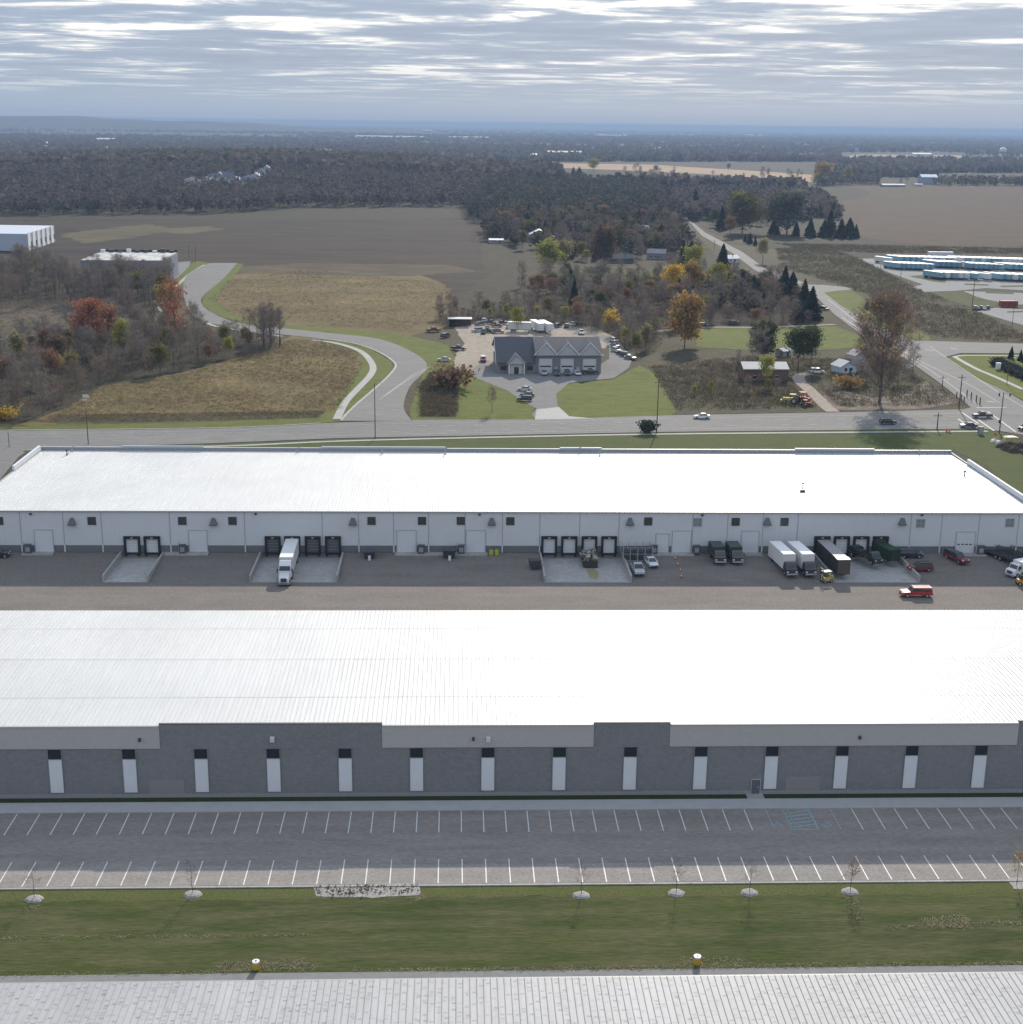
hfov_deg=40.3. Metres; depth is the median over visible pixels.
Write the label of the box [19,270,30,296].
bare tree
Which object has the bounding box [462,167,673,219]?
woods
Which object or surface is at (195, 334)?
bare tree
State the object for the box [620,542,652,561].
pen
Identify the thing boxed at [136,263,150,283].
bare tree
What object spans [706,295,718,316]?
bare tree
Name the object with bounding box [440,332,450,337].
minivan
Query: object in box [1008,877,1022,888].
mulch bed
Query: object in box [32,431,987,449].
footpath
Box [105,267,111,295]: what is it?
bare tree
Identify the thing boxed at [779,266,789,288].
spruce tree
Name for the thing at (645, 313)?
bare tree
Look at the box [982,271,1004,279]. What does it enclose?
semi trailer
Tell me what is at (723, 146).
woods
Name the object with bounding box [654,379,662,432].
utility pole
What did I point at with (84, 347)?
bare tree
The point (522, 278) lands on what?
tall shrub
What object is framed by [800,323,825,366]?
evergreen tree
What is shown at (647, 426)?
shrub
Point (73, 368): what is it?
bare tree
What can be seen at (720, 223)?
spruce tree
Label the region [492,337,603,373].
garage building
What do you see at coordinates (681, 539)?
overhead door
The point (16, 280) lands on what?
bare tree
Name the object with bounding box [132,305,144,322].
bare tree
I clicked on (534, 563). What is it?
waste skip
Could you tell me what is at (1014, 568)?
box truck
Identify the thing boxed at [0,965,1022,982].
alley pavement
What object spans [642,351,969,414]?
scrub plot
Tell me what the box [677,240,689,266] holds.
spruce tree
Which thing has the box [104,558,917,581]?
dock pavement
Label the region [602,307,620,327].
leafy tree
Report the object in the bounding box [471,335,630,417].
garage forecourt
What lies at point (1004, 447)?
earth heap
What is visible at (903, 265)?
semi trailer
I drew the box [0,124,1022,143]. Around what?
woods
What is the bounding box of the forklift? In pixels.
[818,568,833,582]
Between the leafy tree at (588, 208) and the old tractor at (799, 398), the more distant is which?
the leafy tree at (588, 208)
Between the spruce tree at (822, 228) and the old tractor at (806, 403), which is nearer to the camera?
the old tractor at (806, 403)
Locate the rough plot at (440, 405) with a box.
[419,370,456,416]
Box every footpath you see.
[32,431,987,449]
[158,265,203,311]
[205,322,280,336]
[312,340,376,418]
[952,355,1022,388]
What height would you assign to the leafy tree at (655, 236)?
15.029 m
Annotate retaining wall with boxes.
[102,552,121,581]
[147,552,163,581]
[249,552,260,581]
[336,552,343,581]
[540,552,545,581]
[621,552,631,581]
[814,553,832,574]
[898,557,920,581]
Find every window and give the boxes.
[47,749,64,792]
[87,517,95,524]
[121,749,137,792]
[178,517,186,524]
[193,748,209,792]
[228,517,236,524]
[266,748,281,791]
[338,747,352,791]
[367,517,375,524]
[409,747,423,790]
[418,517,425,524]
[457,517,464,524]
[481,747,494,790]
[506,517,513,524]
[552,747,566,789]
[622,746,637,789]
[644,517,651,524]
[692,746,707,789]
[693,518,701,526]
[731,518,739,525]
[763,746,779,788]
[780,518,788,525]
[832,746,849,788]
[901,745,919,787]
[916,519,924,527]
[970,745,988,787]
[1005,518,1014,526]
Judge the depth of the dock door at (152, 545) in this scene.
277.46 m
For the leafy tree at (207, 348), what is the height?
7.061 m
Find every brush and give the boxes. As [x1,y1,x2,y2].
[416,278,963,416]
[775,242,1022,342]
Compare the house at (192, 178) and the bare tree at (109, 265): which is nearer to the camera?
the bare tree at (109, 265)
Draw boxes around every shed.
[448,317,471,326]
[489,238,505,243]
[775,347,790,356]
[880,183,904,186]
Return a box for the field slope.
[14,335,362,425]
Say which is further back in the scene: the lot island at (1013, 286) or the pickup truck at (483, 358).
the lot island at (1013, 286)
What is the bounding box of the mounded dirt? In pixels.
[998,435,1022,454]
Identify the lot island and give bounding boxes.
[911,275,946,281]
[964,283,988,285]
[986,292,1013,293]
[1001,285,1022,286]
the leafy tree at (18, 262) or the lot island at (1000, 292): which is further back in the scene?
the lot island at (1000, 292)
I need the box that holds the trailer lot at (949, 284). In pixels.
[859,258,1022,291]
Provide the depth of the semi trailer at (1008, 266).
860.76 m
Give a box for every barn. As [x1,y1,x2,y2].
[737,362,789,381]
[918,174,937,183]
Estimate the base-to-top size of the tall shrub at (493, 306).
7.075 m
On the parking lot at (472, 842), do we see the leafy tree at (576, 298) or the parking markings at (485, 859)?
the parking markings at (485, 859)
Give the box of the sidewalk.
[0,797,1022,813]
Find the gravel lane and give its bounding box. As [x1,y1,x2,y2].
[656,324,835,331]
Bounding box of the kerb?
[0,879,1022,889]
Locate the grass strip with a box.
[0,793,1022,802]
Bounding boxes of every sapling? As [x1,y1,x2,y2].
[24,863,41,896]
[185,860,195,892]
[573,858,588,893]
[668,856,684,890]
[744,856,760,890]
[842,855,859,889]
[1011,850,1022,884]
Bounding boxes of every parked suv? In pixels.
[0,548,10,557]
[471,327,482,331]
[493,328,503,332]
[517,395,532,400]
[541,369,546,374]
[554,323,562,327]
[554,369,560,375]
[564,369,570,375]
[610,346,620,350]
[619,351,632,355]
[728,320,739,323]
[820,306,829,309]
[879,417,896,424]
[899,548,923,558]
[906,561,933,571]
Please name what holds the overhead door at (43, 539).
in the warehouse at (141, 501)
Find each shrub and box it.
[0,405,20,419]
[1,387,28,411]
[2,386,21,407]
[70,343,81,356]
[76,373,86,386]
[87,353,104,369]
[89,357,106,381]
[109,284,130,304]
[140,354,156,373]
[149,323,162,339]
[157,314,168,327]
[160,340,177,361]
[179,318,188,332]
[200,336,223,355]
[254,323,268,340]
[264,328,277,347]
[423,359,480,387]
[429,371,450,386]
[431,303,448,317]
[489,302,497,313]
[496,301,504,311]
[508,301,519,312]
[516,274,527,287]
[527,281,540,298]
[558,307,567,318]
[606,320,616,334]
[610,318,625,331]
[612,329,622,342]
[615,295,630,309]
[620,334,629,347]
[631,321,641,332]
[635,244,649,255]
[635,419,660,433]
[642,331,658,346]
[644,238,652,249]
[654,321,660,332]
[666,251,681,263]
[682,237,692,246]
[720,303,733,319]
[725,304,739,319]
[782,295,795,310]
[784,311,796,324]
[803,309,813,322]
[832,374,864,388]
[856,361,871,380]
[885,355,916,383]
[987,359,1003,365]
[989,356,1006,359]
[1002,365,1014,371]
[1005,362,1018,365]
[1006,367,1016,374]
[1014,370,1022,377]
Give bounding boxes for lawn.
[0,882,1022,902]
[0,882,1022,975]
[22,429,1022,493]
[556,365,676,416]
[576,266,661,281]
[695,326,863,349]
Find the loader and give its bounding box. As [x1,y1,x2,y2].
[1015,574,1022,585]
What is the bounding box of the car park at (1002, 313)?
[977,308,1022,324]
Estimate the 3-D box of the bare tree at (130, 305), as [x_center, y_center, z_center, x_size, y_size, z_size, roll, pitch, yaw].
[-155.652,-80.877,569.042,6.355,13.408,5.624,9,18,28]
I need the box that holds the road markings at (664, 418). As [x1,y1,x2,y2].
[0,300,1022,446]
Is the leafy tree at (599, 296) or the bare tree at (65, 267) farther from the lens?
the bare tree at (65, 267)
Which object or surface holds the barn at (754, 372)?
on the scrub plot at (696, 356)
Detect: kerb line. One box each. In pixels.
[0,423,319,430]
[315,338,396,419]
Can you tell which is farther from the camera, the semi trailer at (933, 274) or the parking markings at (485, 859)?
the semi trailer at (933, 274)
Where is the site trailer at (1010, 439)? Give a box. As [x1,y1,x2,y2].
[1002,436,1018,443]
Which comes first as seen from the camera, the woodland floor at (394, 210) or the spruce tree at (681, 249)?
the spruce tree at (681, 249)
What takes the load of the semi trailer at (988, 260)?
on the trailer lot at (949, 284)
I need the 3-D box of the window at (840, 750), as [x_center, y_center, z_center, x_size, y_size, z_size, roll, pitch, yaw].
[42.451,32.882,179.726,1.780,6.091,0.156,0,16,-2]
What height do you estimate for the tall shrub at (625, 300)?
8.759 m
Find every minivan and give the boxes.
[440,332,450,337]
[809,367,824,372]
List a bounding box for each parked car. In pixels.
[437,357,450,360]
[474,321,485,324]
[491,323,502,326]
[517,386,531,390]
[519,391,534,396]
[573,370,580,374]
[610,343,620,346]
[623,355,636,359]
[643,556,658,566]
[693,413,709,418]
[959,422,977,427]
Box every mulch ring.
[24,894,43,902]
[183,890,201,898]
[572,891,589,898]
[668,889,684,897]
[741,888,757,896]
[841,887,857,895]
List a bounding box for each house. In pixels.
[184,177,200,184]
[224,173,233,180]
[227,174,236,181]
[239,177,250,185]
[264,165,271,171]
[524,228,553,241]
[607,253,634,262]
[646,248,667,259]
[727,254,740,262]
[831,358,855,373]
[846,348,866,371]
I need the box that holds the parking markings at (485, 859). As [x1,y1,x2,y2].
[0,808,1022,886]
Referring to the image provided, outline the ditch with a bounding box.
[55,410,323,423]
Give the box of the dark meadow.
[735,237,1022,257]
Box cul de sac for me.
[173,261,190,278]
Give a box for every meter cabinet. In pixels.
[23,542,31,552]
[178,544,185,553]
[416,542,424,553]
[458,544,464,553]
[649,542,657,553]
[691,545,699,553]
[975,545,984,554]
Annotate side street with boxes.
[799,284,851,293]
[916,341,1022,358]
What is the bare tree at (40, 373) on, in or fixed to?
on the woodland floor at (38, 414)
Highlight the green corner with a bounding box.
[948,354,1022,399]
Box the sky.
[0,0,1022,131]
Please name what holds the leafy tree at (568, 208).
on the woodland floor at (500, 264)
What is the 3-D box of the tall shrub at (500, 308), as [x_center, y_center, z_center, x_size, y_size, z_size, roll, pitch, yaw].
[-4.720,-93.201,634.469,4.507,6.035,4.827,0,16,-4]
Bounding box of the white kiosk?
[995,363,1001,369]
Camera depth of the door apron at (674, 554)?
280.77 m
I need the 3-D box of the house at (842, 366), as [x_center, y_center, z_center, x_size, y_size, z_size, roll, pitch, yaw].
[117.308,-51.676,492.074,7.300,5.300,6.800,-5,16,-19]
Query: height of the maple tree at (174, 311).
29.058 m
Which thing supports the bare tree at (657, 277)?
on the woodland floor at (500, 264)
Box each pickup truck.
[426,327,440,331]
[450,344,466,349]
[480,355,486,361]
[485,319,494,324]
[495,320,507,323]
[581,368,598,373]
[630,562,644,574]
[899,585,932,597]
[943,548,969,563]
[972,411,992,417]
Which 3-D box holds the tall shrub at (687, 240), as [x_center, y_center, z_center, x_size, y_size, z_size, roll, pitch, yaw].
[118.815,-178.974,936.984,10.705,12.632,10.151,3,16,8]
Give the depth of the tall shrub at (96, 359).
469.96 m
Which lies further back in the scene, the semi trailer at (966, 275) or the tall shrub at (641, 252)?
the tall shrub at (641, 252)
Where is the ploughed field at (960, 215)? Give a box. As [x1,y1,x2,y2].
[834,184,1022,246]
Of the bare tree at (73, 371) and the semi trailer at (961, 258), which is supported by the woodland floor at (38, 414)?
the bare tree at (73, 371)
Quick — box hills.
[0,116,500,135]
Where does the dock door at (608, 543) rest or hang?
in the warehouse at (141, 501)
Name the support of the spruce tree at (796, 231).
on the woodland floor at (757, 231)
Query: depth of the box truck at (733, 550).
277.03 m
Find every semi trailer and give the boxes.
[508,321,531,331]
[530,319,543,332]
[538,320,552,332]
[816,540,850,575]
[874,256,892,262]
[882,261,901,268]
[885,255,903,261]
[891,261,906,268]
[894,261,910,268]
[896,255,909,261]
[897,261,915,268]
[900,255,915,261]
[903,261,919,269]
[905,255,921,261]
[912,262,924,269]
[916,262,929,269]
[919,262,934,269]
[922,259,940,266]
[923,270,943,278]
[927,251,953,255]
[931,270,950,278]
[934,260,945,266]
[936,270,956,278]
[937,260,951,267]
[941,260,956,267]
[943,270,963,278]
[945,260,961,267]
[946,256,965,261]
[954,271,969,278]
[957,256,970,261]
[957,261,973,268]
[959,271,979,279]
[960,261,978,268]
[961,256,975,261]
[966,262,983,269]
[970,271,991,279]
[973,256,991,262]
[975,262,988,269]
[977,256,996,262]
[978,262,993,269]
[980,262,998,269]
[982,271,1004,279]
[985,262,1004,269]
[993,262,1013,269]
[994,272,1011,280]
[999,272,1018,280]
[1000,262,1019,269]
[1004,272,1022,280]
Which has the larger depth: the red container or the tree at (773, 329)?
the red container
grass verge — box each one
[0,338,392,429]
[174,261,208,286]
[202,263,534,419]
[825,290,929,340]
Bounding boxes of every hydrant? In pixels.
[252,959,259,970]
[694,954,700,965]
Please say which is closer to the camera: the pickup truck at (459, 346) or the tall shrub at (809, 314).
the pickup truck at (459, 346)
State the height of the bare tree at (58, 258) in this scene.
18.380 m
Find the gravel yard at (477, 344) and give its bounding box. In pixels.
[454,321,612,370]
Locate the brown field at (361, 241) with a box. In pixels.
[0,217,485,326]
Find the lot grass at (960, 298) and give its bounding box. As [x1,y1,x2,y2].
[932,292,998,306]
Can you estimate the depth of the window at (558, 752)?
177.75 m
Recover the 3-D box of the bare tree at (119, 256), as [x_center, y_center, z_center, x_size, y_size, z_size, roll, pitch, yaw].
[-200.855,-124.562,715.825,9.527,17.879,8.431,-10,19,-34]
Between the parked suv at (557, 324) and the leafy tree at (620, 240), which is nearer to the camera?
the parked suv at (557, 324)
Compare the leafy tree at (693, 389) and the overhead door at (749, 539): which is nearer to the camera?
the overhead door at (749, 539)
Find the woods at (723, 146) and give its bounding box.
[0,129,1022,161]
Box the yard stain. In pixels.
[586,569,598,578]
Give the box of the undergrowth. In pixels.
[0,219,814,419]
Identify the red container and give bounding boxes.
[999,300,1017,306]
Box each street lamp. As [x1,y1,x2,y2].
[85,407,88,443]
[374,383,376,438]
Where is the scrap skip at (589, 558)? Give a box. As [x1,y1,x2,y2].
[579,548,598,567]
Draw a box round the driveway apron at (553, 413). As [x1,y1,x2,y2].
[535,407,588,418]
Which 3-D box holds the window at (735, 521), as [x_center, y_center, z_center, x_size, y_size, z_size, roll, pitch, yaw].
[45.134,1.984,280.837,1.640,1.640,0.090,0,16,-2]
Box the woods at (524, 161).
[0,142,1022,188]
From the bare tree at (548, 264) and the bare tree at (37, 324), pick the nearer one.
the bare tree at (37, 324)
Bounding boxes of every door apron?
[21,552,53,555]
[164,552,208,555]
[395,552,487,555]
[653,552,693,555]
[743,552,762,555]
[963,553,986,556]
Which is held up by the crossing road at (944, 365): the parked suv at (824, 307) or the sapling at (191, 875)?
the parked suv at (824, 307)
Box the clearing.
[0,302,73,339]
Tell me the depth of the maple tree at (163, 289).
574.47 m
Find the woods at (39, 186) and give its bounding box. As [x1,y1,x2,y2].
[0,148,485,213]
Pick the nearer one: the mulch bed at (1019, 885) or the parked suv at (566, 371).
the mulch bed at (1019, 885)
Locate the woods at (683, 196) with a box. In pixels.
[666,172,1022,219]
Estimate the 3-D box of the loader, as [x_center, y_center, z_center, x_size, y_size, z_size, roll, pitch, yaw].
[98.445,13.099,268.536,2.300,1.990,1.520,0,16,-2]
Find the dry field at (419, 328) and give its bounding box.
[216,273,459,335]
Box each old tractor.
[780,393,797,403]
[796,391,813,404]
[801,399,813,405]
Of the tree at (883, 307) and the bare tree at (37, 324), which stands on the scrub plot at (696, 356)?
the tree at (883, 307)
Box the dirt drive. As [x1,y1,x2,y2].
[792,373,839,411]
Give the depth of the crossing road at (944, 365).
491.94 m
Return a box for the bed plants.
[315,883,418,894]
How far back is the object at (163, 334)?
497.70 m
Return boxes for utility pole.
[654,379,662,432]
[958,375,965,408]
[998,392,1010,432]
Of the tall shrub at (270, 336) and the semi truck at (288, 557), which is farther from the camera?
the tall shrub at (270, 336)
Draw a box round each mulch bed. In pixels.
[313,883,419,897]
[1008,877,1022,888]
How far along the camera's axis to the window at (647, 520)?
280.05 m
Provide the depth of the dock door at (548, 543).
280.60 m
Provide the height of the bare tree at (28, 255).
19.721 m
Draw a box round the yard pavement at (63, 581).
[0,552,1022,610]
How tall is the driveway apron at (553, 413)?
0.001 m
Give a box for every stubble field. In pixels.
[562,163,813,181]
[849,154,961,158]
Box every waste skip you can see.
[363,549,375,557]
[442,548,455,557]
[528,558,541,568]
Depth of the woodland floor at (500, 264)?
760.73 m
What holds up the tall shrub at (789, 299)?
on the woodland floor at (500, 264)
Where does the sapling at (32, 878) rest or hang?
on the mulch ring at (35, 899)
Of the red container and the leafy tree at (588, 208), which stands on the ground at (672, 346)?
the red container
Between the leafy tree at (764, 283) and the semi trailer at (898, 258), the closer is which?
the leafy tree at (764, 283)
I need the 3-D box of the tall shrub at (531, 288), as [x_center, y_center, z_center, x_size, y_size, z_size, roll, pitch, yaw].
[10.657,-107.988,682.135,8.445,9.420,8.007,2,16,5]
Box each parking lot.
[0,807,1022,887]
[0,860,1022,886]
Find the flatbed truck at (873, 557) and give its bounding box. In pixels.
[848,545,882,564]
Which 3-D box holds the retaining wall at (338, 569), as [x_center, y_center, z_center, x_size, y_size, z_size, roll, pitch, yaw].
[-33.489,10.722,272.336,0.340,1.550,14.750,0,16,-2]
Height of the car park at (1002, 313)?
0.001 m
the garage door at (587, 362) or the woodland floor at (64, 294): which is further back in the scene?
the woodland floor at (64, 294)
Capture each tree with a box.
[0,330,10,359]
[0,349,21,390]
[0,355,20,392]
[0,378,12,409]
[1,273,15,304]
[2,264,18,298]
[3,360,27,407]
[5,328,31,357]
[6,247,22,261]
[8,255,22,276]
[10,314,31,335]
[12,245,23,260]
[13,260,26,276]
[14,276,22,303]
[18,326,34,346]
[18,341,40,371]
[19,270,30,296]
[20,245,34,270]
[20,251,33,285]
[23,347,44,379]
[24,268,46,305]
[25,367,56,412]
[26,335,35,346]
[27,319,41,336]
[30,244,44,262]
[31,253,43,266]
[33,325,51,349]
[34,261,49,289]
[34,313,51,333]
[34,347,65,376]
[38,257,51,291]
[40,252,51,281]
[41,254,60,284]
[42,332,70,369]
[46,321,64,349]
[47,266,58,299]
[51,252,64,270]
[51,322,72,356]
[54,259,62,289]
[56,269,64,292]
[58,257,69,293]
[59,267,74,296]
[59,309,69,323]
[60,299,77,331]
[63,327,73,353]
[64,262,79,293]
[64,352,78,368]
[65,268,76,300]
[66,296,112,356]
[66,360,80,386]
[67,358,85,391]
[71,266,84,297]
[71,323,89,358]
[73,325,92,365]
[74,268,97,297]
[75,264,93,299]
[77,322,98,363]
[80,265,99,296]
[82,252,104,273]
[83,343,94,367]
[88,331,103,360]
[89,261,104,287]
[94,302,119,352]
[95,331,109,348]
[99,325,115,358]
[103,258,120,293]
[103,266,120,288]
[104,298,120,316]
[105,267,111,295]
[107,253,119,286]
[109,267,119,297]
[109,317,131,360]
[111,253,124,262]
[113,275,123,303]
[114,260,122,276]
[115,259,128,285]
[117,256,136,290]
[119,327,142,369]
[121,259,138,294]
[121,271,135,296]
[121,298,133,319]
[125,308,141,324]
[131,268,150,299]
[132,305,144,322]
[133,303,145,319]
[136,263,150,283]
[136,264,159,304]
[136,271,151,304]
[139,316,150,336]
[146,342,170,373]
[148,305,158,320]
[150,261,160,274]
[151,272,171,290]
[154,281,179,323]
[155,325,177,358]
[157,273,192,350]
[157,305,173,325]
[158,263,169,277]
[159,256,174,281]
[159,260,171,275]
[161,263,173,280]
[161,324,183,368]
[165,317,180,329]
[172,321,187,358]
[184,299,200,327]
[186,303,198,322]
[186,320,206,362]
[186,324,204,346]
[188,313,208,339]
[199,327,212,355]
[201,343,214,356]
[215,325,232,341]
[220,335,234,352]
[226,318,240,343]
[239,307,256,330]
[240,326,250,339]
[243,330,254,347]
[249,301,269,339]
[255,305,267,337]
[256,306,266,343]
[257,305,271,348]
[264,300,277,339]
[264,308,280,343]
[272,305,284,347]
[275,310,286,343]
[433,292,443,317]
[444,291,455,305]
[448,304,456,316]
[449,295,458,316]
[453,305,460,316]
[470,291,485,316]
[481,299,490,310]
[486,307,493,314]
[486,387,496,404]
[498,210,510,218]
[499,289,510,312]
[503,303,509,317]
[508,306,524,324]
[511,217,520,230]
[511,294,520,305]
[516,230,529,249]
[517,258,526,283]
[520,289,528,313]
[522,219,537,232]
[524,212,529,220]
[527,275,536,285]
[528,299,537,317]
[531,272,546,297]
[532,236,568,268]
[537,255,552,272]
[539,205,547,219]
[540,225,555,241]
[540,267,553,293]
[540,297,555,311]
[541,227,552,238]
[545,277,561,297]
[548,272,559,279]
[549,278,559,291]
[549,296,557,313]
[550,217,565,240]
[553,222,565,239]
[555,238,575,264]
[555,273,579,302]
[556,222,568,240]
[557,263,567,278]
[559,284,570,302]
[561,262,571,272]
[561,306,569,316]
[564,231,572,247]
[564,276,579,295]
[566,205,575,213]
[567,247,574,259]
[567,277,577,311]
[570,302,585,320]
[571,295,584,304]
[573,241,587,259]
[573,264,582,279]
[575,274,586,294]
[576,272,587,289]
[577,302,590,326]
[580,281,594,304]
[581,226,593,238]
[581,249,590,261]
[582,266,596,285]
[583,206,593,211]
[583,232,593,248]
[584,303,595,315]
[585,289,596,300]
[587,158,600,171]
[587,223,618,264]
[590,301,602,327]
[592,272,602,286]
[592,272,603,288]
[592,290,607,306]
[592,310,604,330]
[593,307,604,318]
[595,257,610,284]
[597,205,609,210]
[598,261,613,286]
[598,279,613,299]
[601,286,615,303]
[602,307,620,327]
[606,220,619,226]
[606,271,614,287]
[608,272,626,307]
[613,293,625,317]
[614,228,626,253]
[614,258,627,279]
[615,266,623,276]
[619,211,627,217]
[619,215,630,220]
[620,222,632,229]
[620,308,635,339]
[621,326,631,340]
[622,280,635,290]
[622,286,634,301]
[622,318,636,344]
[624,269,636,287]
[624,297,639,317]
[626,229,635,235]
[626,267,634,279]
[629,332,641,353]
[630,231,642,258]
[631,274,641,294]
[632,230,647,245]
[632,263,644,276]
[632,275,645,292]
[632,283,650,306]
[634,300,654,338]
[638,322,653,349]
[640,208,647,218]
[641,266,654,282]
[641,279,656,293]
[641,297,654,313]
[645,229,653,238]
[647,309,658,334]
[651,231,663,244]
[651,317,661,326]
[652,260,664,274]
[652,278,668,303]
[653,223,666,230]
[654,276,661,292]
[656,223,665,248]
[656,278,669,307]
[657,228,668,247]
[658,290,668,311]
[660,262,689,288]
[664,289,707,346]
[667,282,685,300]
[667,293,681,315]
[668,222,684,238]
[676,222,686,230]
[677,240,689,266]
[680,257,710,287]
[681,244,705,266]
[681,273,691,294]
[686,241,698,268]
[690,288,701,300]
[690,385,697,391]
[691,203,698,220]
[691,282,705,297]
[692,189,698,203]
[697,258,708,279]
[702,293,717,307]
[704,283,719,317]
[704,303,714,319]
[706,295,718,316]
[707,261,730,287]
[707,277,722,297]
[709,380,715,389]
[710,208,719,219]
[712,243,730,283]
[713,271,726,294]
[714,207,728,229]
[722,282,733,308]
[723,215,737,232]
[726,189,768,232]
[728,261,741,278]
[728,273,737,283]
[728,275,736,298]
[730,273,748,300]
[731,271,747,306]
[734,295,745,315]
[735,349,741,362]
[737,275,751,286]
[742,281,757,303]
[743,288,760,318]
[743,375,752,388]
[744,275,760,310]
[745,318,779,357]
[745,325,774,361]
[746,233,752,243]
[749,307,762,321]
[751,276,765,292]
[754,237,770,262]
[756,270,774,282]
[757,187,817,233]
[757,298,768,320]
[757,354,775,386]
[758,269,768,298]
[761,276,777,292]
[762,273,779,293]
[765,379,771,391]
[766,263,780,283]
[766,291,776,314]
[767,219,780,234]
[774,264,784,277]
[776,299,788,320]
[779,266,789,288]
[779,294,789,318]
[781,326,817,369]
[783,271,799,302]
[788,297,801,323]
[789,295,807,322]
[791,222,800,235]
[791,282,802,296]
[795,279,809,305]
[796,196,812,219]
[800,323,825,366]
[803,218,816,237]
[804,286,823,320]
[812,161,834,175]
[816,219,830,236]
[821,202,832,219]
[823,200,833,209]
[823,209,836,237]
[832,218,847,238]
[843,166,853,177]
[845,218,858,238]
[846,279,929,403]
[855,224,860,237]
[906,342,921,372]
[1007,346,1014,358]
[1016,350,1022,360]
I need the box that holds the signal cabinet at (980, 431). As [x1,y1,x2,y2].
[977,426,983,434]
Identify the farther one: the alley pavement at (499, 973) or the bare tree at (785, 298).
the bare tree at (785, 298)
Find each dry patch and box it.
[56,224,226,243]
[237,263,477,275]
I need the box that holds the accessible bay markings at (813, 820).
[765,809,841,829]
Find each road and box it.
[0,407,1022,449]
[0,447,24,478]
[183,263,426,420]
[674,211,1022,414]
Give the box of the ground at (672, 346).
[0,122,1022,552]
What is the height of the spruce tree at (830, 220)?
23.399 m
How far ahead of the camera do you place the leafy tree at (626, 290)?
658.90 m
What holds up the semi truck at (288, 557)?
on the dock pavement at (325, 570)
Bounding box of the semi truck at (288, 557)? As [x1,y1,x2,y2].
[277,539,298,584]
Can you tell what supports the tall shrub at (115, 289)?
on the woodland floor at (64, 294)
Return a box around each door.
[33,529,53,551]
[123,536,140,555]
[143,536,160,555]
[188,530,207,551]
[264,536,280,555]
[284,536,300,556]
[305,536,320,556]
[325,536,340,556]
[396,530,415,551]
[466,530,485,551]
[538,358,552,372]
[541,536,556,556]
[560,358,573,372]
[561,536,577,556]
[581,536,597,551]
[582,358,595,369]
[601,536,616,556]
[655,533,668,551]
[671,530,691,551]
[741,531,759,551]
[750,779,760,793]
[813,536,830,552]
[833,536,849,556]
[853,536,869,556]
[872,536,888,550]
[890,550,900,560]
[955,531,975,552]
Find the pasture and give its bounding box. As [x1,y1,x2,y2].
[932,182,1022,185]
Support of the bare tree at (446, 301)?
on the woodland floor at (500, 264)
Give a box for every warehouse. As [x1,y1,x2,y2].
[0,225,54,250]
[0,445,1022,558]
[0,610,1022,798]
[0,972,1022,1023]
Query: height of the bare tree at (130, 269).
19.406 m
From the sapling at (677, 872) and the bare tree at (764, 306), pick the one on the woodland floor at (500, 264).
the bare tree at (764, 306)
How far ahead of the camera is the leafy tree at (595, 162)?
2532.69 m
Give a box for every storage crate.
[624,548,628,559]
[631,547,635,559]
[638,548,642,559]
[645,547,649,555]
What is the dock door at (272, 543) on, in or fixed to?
in the warehouse at (141, 501)
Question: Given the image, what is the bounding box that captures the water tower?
[999,147,1006,159]
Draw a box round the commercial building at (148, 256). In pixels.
[80,248,178,283]
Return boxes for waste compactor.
[871,541,900,561]
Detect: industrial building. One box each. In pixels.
[355,135,392,137]
[422,130,431,134]
[449,136,488,139]
[548,151,581,153]
[909,153,931,156]
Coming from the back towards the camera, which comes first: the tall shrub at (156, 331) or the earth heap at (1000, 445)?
the tall shrub at (156, 331)
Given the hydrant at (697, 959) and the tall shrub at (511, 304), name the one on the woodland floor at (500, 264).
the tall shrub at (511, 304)
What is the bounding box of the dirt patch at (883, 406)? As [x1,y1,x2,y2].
[823,381,957,409]
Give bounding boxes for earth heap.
[994,442,1008,447]
[1000,445,1012,450]
[1005,447,1020,452]
[1013,442,1022,447]
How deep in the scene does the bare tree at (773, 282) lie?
662.90 m
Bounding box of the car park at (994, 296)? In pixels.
[964,291,1022,304]
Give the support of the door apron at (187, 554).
on the yard pavement at (63, 581)
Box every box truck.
[708,541,726,562]
[725,541,744,562]
[768,541,797,575]
[787,541,816,575]
[1004,558,1022,577]
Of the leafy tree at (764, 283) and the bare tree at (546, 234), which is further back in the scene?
the bare tree at (546, 234)
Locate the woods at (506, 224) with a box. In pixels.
[479,203,800,310]
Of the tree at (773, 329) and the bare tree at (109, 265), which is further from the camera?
the bare tree at (109, 265)
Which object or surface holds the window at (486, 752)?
in the warehouse at (208, 703)
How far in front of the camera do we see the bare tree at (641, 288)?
632.94 m
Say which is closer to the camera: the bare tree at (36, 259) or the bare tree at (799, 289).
the bare tree at (799, 289)
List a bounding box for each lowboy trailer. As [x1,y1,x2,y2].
[984,545,1021,560]
[997,545,1022,557]
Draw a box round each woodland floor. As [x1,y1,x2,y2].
[0,168,869,219]
[0,269,176,317]
[0,320,277,423]
[445,219,813,361]
[690,212,827,239]

